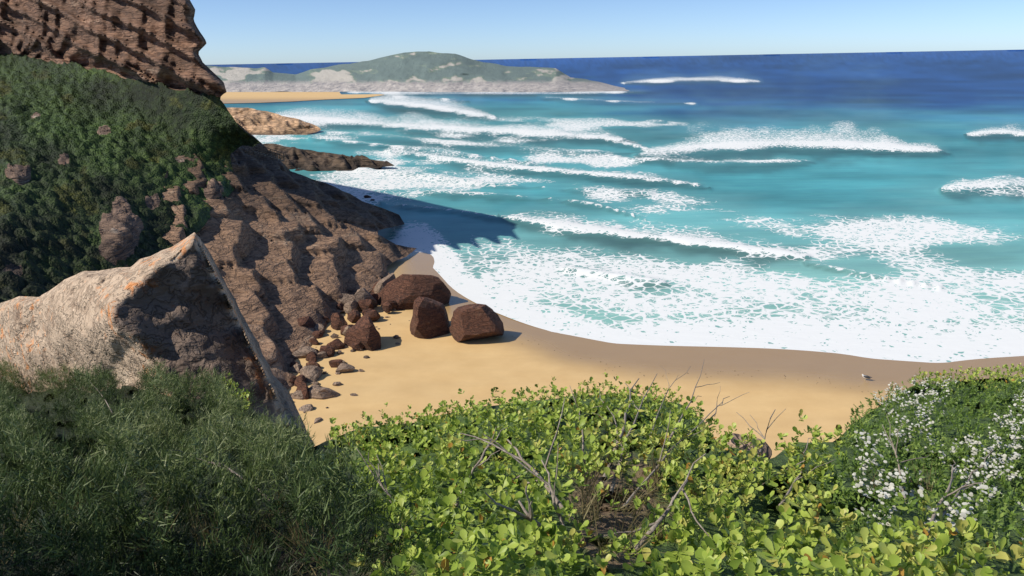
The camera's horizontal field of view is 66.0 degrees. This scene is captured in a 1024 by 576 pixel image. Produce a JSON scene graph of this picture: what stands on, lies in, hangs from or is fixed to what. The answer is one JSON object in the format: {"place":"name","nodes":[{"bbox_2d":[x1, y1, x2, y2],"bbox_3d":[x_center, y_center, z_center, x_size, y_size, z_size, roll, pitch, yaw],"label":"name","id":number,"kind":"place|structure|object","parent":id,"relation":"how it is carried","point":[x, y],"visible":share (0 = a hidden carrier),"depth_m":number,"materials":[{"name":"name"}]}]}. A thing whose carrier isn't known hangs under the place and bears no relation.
{"place":"outdoors","nodes":[
{"label":"outdoors","id":0,"kind":"place"},
{"bbox_2d":[0,0,259,302],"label":"headland cliff","id":1,"kind":"structure","parent":0,"point":[111,111],"depth_m":94.69,"materials":[{"name":"green plant"}]},
{"bbox_2d":[0,232,314,446],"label":"foreground rock","id":2,"kind":"object","parent":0,"point":[176,306],"visible":0.46,"depth_m":9.39,"materials":[{"name":"grey stone"}]},
{"bbox_2d":[206,51,628,91],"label":"island hill","id":3,"kind":"structure","parent":0,"point":[420,71],"depth_m":694.15,"materials":[{"name":"green plant"}]},
{"bbox_2d":[0,377,1023,575],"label":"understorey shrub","id":4,"kind":"object","parent":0,"point":[778,462],"visible":0.14,"depth_m":3.83,"materials":[{"name":"green plant"}]},
{"bbox_2d":[0,356,416,575],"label":"shrub needle leaves","id":5,"kind":"object","parent":4,"relation":"attached to","point":[258,442],"visible":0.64,"depth_m":2.90,"materials":[{"name":"green plant"}]},
{"bbox_2d":[0,369,956,575],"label":"dry grass tufts","id":6,"kind":"object","parent":4,"relation":"on","point":[597,513],"visible":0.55,"depth_m":2.69,"materials":[{"name":"plant"}]},
{"bbox_2d":[91,362,993,557],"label":"bare twigs","id":7,"kind":"object","parent":4,"relation":"on","point":[555,501],"visible":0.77,"depth_m":2.97,"materials":[{"name":"wood"}]},
{"bbox_2d":[216,363,1023,575],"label":"green shrubs","id":8,"kind":"object","parent":4,"relation":"on","point":[783,553],"visible":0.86,"depth_m":2.69,"materials":[{"name":"green plant"}]},
{"bbox_2d":[822,377,1023,566],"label":"shrub leaves","id":9,"kind":"object","parent":4,"relation":"on","point":[1008,498],"visible":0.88,"depth_m":4.05,"materials":[{"name":"green plant"}]},
{"bbox_2d":[852,375,1023,539],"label":"white flowers","id":10,"kind":"object","parent":4,"relation":"on","point":[964,512],"visible":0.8,"depth_m":3.85,"materials":[{"name":"white plant"}]},
{"bbox_2d":[190,0,1023,64],"label":"sky","id":11,"kind":"structure","parent":0,"point":[234,31],"materials":[{"name":"blue"}]},
{"bbox_2d":[208,50,1023,362],"bbox_3d":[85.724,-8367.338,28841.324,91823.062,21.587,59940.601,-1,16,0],"label":"sea water","id":12,"kind":"structure","parent":0,"point":[868,204],"depth_m":148.42,"materials":[{"name":"teal liquid"}]},
{"bbox_2d":[227,108,320,134],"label":"rock outcrop","id":13,"kind":"object","parent":12,"relation":"in","point":[251,121],"visible":0.75,"depth_m":296.08,"materials":[{"name":"brown stone"}]},
{"bbox_2d":[220,92,381,102],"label":"distant beach","id":14,"kind":"structure","parent":12,"relation":"on","point":[245,97],"depth_m":604.77,"materials":[{"name":"beige sand"}]},
{"bbox_2d":[263,143,393,170],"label":"promontory rocks","id":15,"kind":"object","parent":12,"relation":"in","point":[296,159],"visible":0.84,"depth_m":193.44,"materials":[{"name":"brown stone"}]},
{"bbox_2d":[287,252,1023,458],"bbox_3d":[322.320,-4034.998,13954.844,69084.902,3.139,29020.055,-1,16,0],"label":"sand ground","id":16,"kind":"structure","parent":0,"point":[419,374],"depth_m":63.93,"materials":[{"name":"beige sand"}]},
{"bbox_2d":[161,123,416,389],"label":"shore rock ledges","id":17,"kind":"object","parent":16,"relation":"on","point":[287,248],"visible":0.7,"depth_m":87.45,"materials":[{"name":"brown stone"}]},
{"bbox_2d":[253,144,284,161],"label":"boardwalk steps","id":18,"kind":"structure","parent":17,"relation":"on","point":[270,151],"depth_m":116.62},
{"bbox_2d":[289,376,296,383],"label":"boulder","id":19,"kind":"object","parent":16,"relation":"on","point":[292,379],"visible":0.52,"depth_m":61.59,"materials":[{"name":"brown stone"}]},
{"bbox_2d":[289,363,302,372],"bbox_3d":[-17.672,6.649,64.572,1.239,1.051,1.326,-1,16,0],"label":"boulder","id":20,"kind":"object","parent":16,"relation":"on","point":[296,367],"visible":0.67,"depth_m":64.27,"materials":[{"name":"grey stone"}]},
{"bbox_2d":[291,390,303,399],"bbox_3d":[-15.963,8.185,59.234,1.403,1.152,0.936,3,17,14],"label":"boulder","id":21,"kind":"object","parent":16,"relation":"on","point":[298,394],"visible":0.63,"depth_m":58.78,"materials":[{"name":"stone"}]},
{"bbox_2d":[294,375,306,386],"bbox_3d":[-16.672,7.396,61.754,1.072,1.183,1.844,-15,21,-40],"label":"boulder","id":22,"kind":"object","parent":16,"relation":"on","point":[300,379],"visible":0.66,"depth_m":61.38,"materials":[{"name":"brown stone"}]},
{"bbox_2d":[296,381,308,399],"bbox_3d":[-15.669,7.989,59.340,1.081,2.083,1.467,-9,18,-26],"label":"boulder","id":23,"kind":"object","parent":16,"relation":"on","point":[303,387],"visible":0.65,"depth_m":58.90,"materials":[{"name":"brown stone"}]},
{"bbox_2d":[290,346,318,358],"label":"boulder","id":24,"kind":"object","parent":16,"relation":"on","point":[301,352],"visible":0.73,"depth_m":67.34,"materials":[{"name":"grey stone"}]},
{"bbox_2d":[298,404,312,411],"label":"boulder","id":25,"kind":"object","parent":16,"relation":"on","point":[307,407],"visible":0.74,"depth_m":56.79,"materials":[{"name":"stone"}]},
{"bbox_2d":[297,316,314,327],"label":"boulder","id":26,"kind":"object","parent":16,"relation":"on","point":[307,321],"visible":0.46,"depth_m":73.40,"materials":[{"name":"brown stone"}]},
{"bbox_2d":[300,365,321,382],"bbox_3d":[-16.138,6.905,63.017,1.696,1.349,2.448,-1,16,0],"label":"boulder","id":27,"kind":"object","parent":16,"relation":"on","point":[311,373],"visible":0.77,"depth_m":62.65,"materials":[{"name":"grey stone"}]},
{"bbox_2d":[306,351,316,361],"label":"boulder","id":28,"kind":"object","parent":16,"relation":"on","point":[311,356],"visible":0.79,"depth_m":66.61,"materials":[{"name":"brown stone"}]},
{"bbox_2d":[306,361,320,367],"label":"boulder","id":29,"kind":"object","parent":16,"relation":"on","point":[312,363],"visible":0.5,"depth_m":64.78,"materials":[{"name":"brown stone"}]},
{"bbox_2d":[309,337,319,344],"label":"boulder","id":30,"kind":"object","parent":16,"relation":"on","point":[313,341],"visible":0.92,"depth_m":70.70,"materials":[{"name":"brown stone"}]},
{"bbox_2d":[312,330,323,338],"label":"boulder","id":31,"kind":"object","parent":16,"relation":"on","point":[318,334],"visible":0.97,"depth_m":72.65,"materials":[{"name":"brown stone"}]},
{"bbox_2d":[314,417,321,423],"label":"rock","id":32,"kind":"object","parent":16,"relation":"on","point":[318,419],"visible":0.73,"depth_m":54.93,"materials":[{"name":"stone"}]},
{"bbox_2d":[315,324,324,332],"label":"boulder","id":33,"kind":"object","parent":16,"relation":"on","point":[318,327],"visible":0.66,"depth_m":73.95,"materials":[{"name":"grey stone"}]},
{"bbox_2d":[316,351,327,358],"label":"boulder","id":34,"kind":"object","parent":16,"relation":"on","point":[322,355],"visible":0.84,"depth_m":67.29,"materials":[{"name":"stone"}]},
{"bbox_2d":[308,386,339,399],"bbox_3d":[-14.206,8.091,59.568,2.417,1.546,1.760,-1,16,0],"label":"boulder","id":35,"kind":"object","parent":16,"relation":"on","point":[318,392],"visible":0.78,"depth_m":58.91,"materials":[{"name":"stone"}]},
{"bbox_2d":[319,345,334,356],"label":"boulder","id":36,"kind":"object","parent":16,"relation":"on","point":[329,351],"visible":0.85,"depth_m":67.84,"materials":[{"name":"brown stone"}]},
{"bbox_2d":[327,338,344,349],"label":"boulder","id":37,"kind":"object","parent":16,"relation":"on","point":[337,344],"visible":0.75,"depth_m":69.66,"materials":[{"name":"stone"}]},
{"bbox_2d":[329,359,342,367],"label":"boulder","id":38,"kind":"object","parent":16,"relation":"on","point":[335,363],"visible":0.79,"depth_m":65.25,"materials":[{"name":"brown stone"}]},
{"bbox_2d":[331,313,347,329],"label":"boulder","id":39,"kind":"object","parent":16,"relation":"on","point":[338,320],"visible":0.84,"depth_m":75.12,"materials":[{"name":"brown stone"}]},
{"bbox_2d":[336,303,343,309],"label":"boulder","id":40,"kind":"object","parent":16,"relation":"on","point":[339,306],"visible":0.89,"depth_m":80.17,"materials":[{"name":"brown stone"}]},
{"bbox_2d":[336,363,354,372],"bbox_3d":[-13.581,6.702,64.324,1.308,1.147,1.212,5,17,20],"label":"boulder","id":41,"kind":"object","parent":16,"relation":"on","point":[343,368],"visible":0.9,"depth_m":64.08,"materials":[{"name":"grey stone"}]},
{"bbox_2d":[337,293,353,304],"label":"boulder","id":42,"kind":"object","parent":16,"relation":"on","point":[346,298],"visible":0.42,"depth_m":81.63,"materials":[{"name":"grey stone"}]},
{"bbox_2d":[340,324,352,334],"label":"boulder","id":43,"kind":"object","parent":16,"relation":"on","point":[343,328],"visible":0.47,"depth_m":73.48,"materials":[{"name":"brown stone"}]},
{"bbox_2d":[342,326,350,335],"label":"boulder","id":44,"kind":"object","parent":16,"relation":"on","point":[345,330],"visible":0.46,"depth_m":72.93,"materials":[{"name":"grey stone"}]},
{"bbox_2d":[343,300,357,312],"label":"boulder","id":45,"kind":"object","parent":16,"relation":"on","point":[349,306],"visible":0.83,"depth_m":79.98,"materials":[{"name":"grey stone"}]},
{"bbox_2d":[347,310,360,322],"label":"boulder","id":46,"kind":"object","parent":16,"relation":"on","point":[353,316],"visible":0.93,"depth_m":77.06,"materials":[{"name":"brown stone"}]},
{"bbox_2d":[351,342,363,350],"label":"boulder","id":47,"kind":"object","parent":16,"relation":"on","point":[358,346],"visible":1,"depth_m":69.23,"materials":[{"name":"brown stone"}]},
{"bbox_2d":[344,314,380,350],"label":"boulder","id":48,"kind":"object","parent":16,"relation":"on","point":[364,332],"visible":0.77,"depth_m":69.68,"materials":[{"name":"brown stone"}]},
{"bbox_2d":[354,288,377,311],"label":"boulder","id":49,"kind":"object","parent":16,"relation":"on","point":[362,293],"visible":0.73,"depth_m":80.84,"materials":[{"name":"grey stone"}]},
{"bbox_2d":[358,299,373,310],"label":"boulder","id":50,"kind":"object","parent":16,"relation":"on","point":[365,304],"visible":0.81,"depth_m":80.30,"materials":[{"name":"brown stone"}]},
{"bbox_2d":[364,310,380,320],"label":"boulder","id":51,"kind":"object","parent":16,"relation":"on","point":[373,315],"visible":0.75,"depth_m":77.35,"materials":[{"name":"brown stone"}]},
{"bbox_2d":[370,293,378,302],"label":"boulder","id":52,"kind":"object","parent":16,"relation":"on","point":[375,296],"visible":0.33,"depth_m":83.02,"materials":[{"name":"stone"}]},
{"bbox_2d":[373,273,395,293],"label":"boulder","id":53,"kind":"object","parent":16,"relation":"on","point":[381,284],"visible":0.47,"depth_m":84.32,"materials":[{"name":"grey stone"}]},
{"bbox_2d":[382,302,391,312],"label":"boulder","id":54,"kind":"object","parent":16,"relation":"on","point":[386,307],"visible":1,"depth_m":79.98,"materials":[{"name":"brown stone"}]},
{"bbox_2d":[386,300,396,308],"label":"boulder","id":55,"kind":"object","parent":16,"relation":"on","point":[393,303],"visible":0.61,"depth_m":80.98,"materials":[{"name":"brown stone"}]},
{"bbox_2d":[377,274,450,309],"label":"boulder","id":56,"kind":"object","parent":16,"relation":"on","point":[404,291],"visible":0.7,"depth_m":82.40,"materials":[{"name":"brown stone"}]},
{"bbox_2d":[410,296,449,338],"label":"boulder","id":57,"kind":"object","parent":16,"relation":"on","point":[429,319],"visible":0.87,"depth_m":73.11,"materials":[{"name":"brown stone"}]},
{"bbox_2d":[448,303,503,341],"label":"boulder","id":58,"kind":"object","parent":16,"relation":"on","point":[471,322],"visible":0.99,"depth_m":71.47,"materials":[{"name":"brown stone"}]},
{"bbox_2d":[289,308,902,412],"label":"beach pebbles","id":59,"kind":"object","parent":16,"relation":"on","point":[333,335],"visible":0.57,"depth_m":64.47,"materials":[{"name":"grey stone"}]},
{"bbox_2d":[727,433,771,458],"bbox_3d":[1.669,1.160,5.523,0.334,0.225,0.280,-1,16,0],"label":"rock in shrubs","id":60,"kind":"object","parent":16,"relation":"on","point":[766,449],"visible":0.22,"depth_m":5.49,"materials":[{"name":"stone"}]}
]}

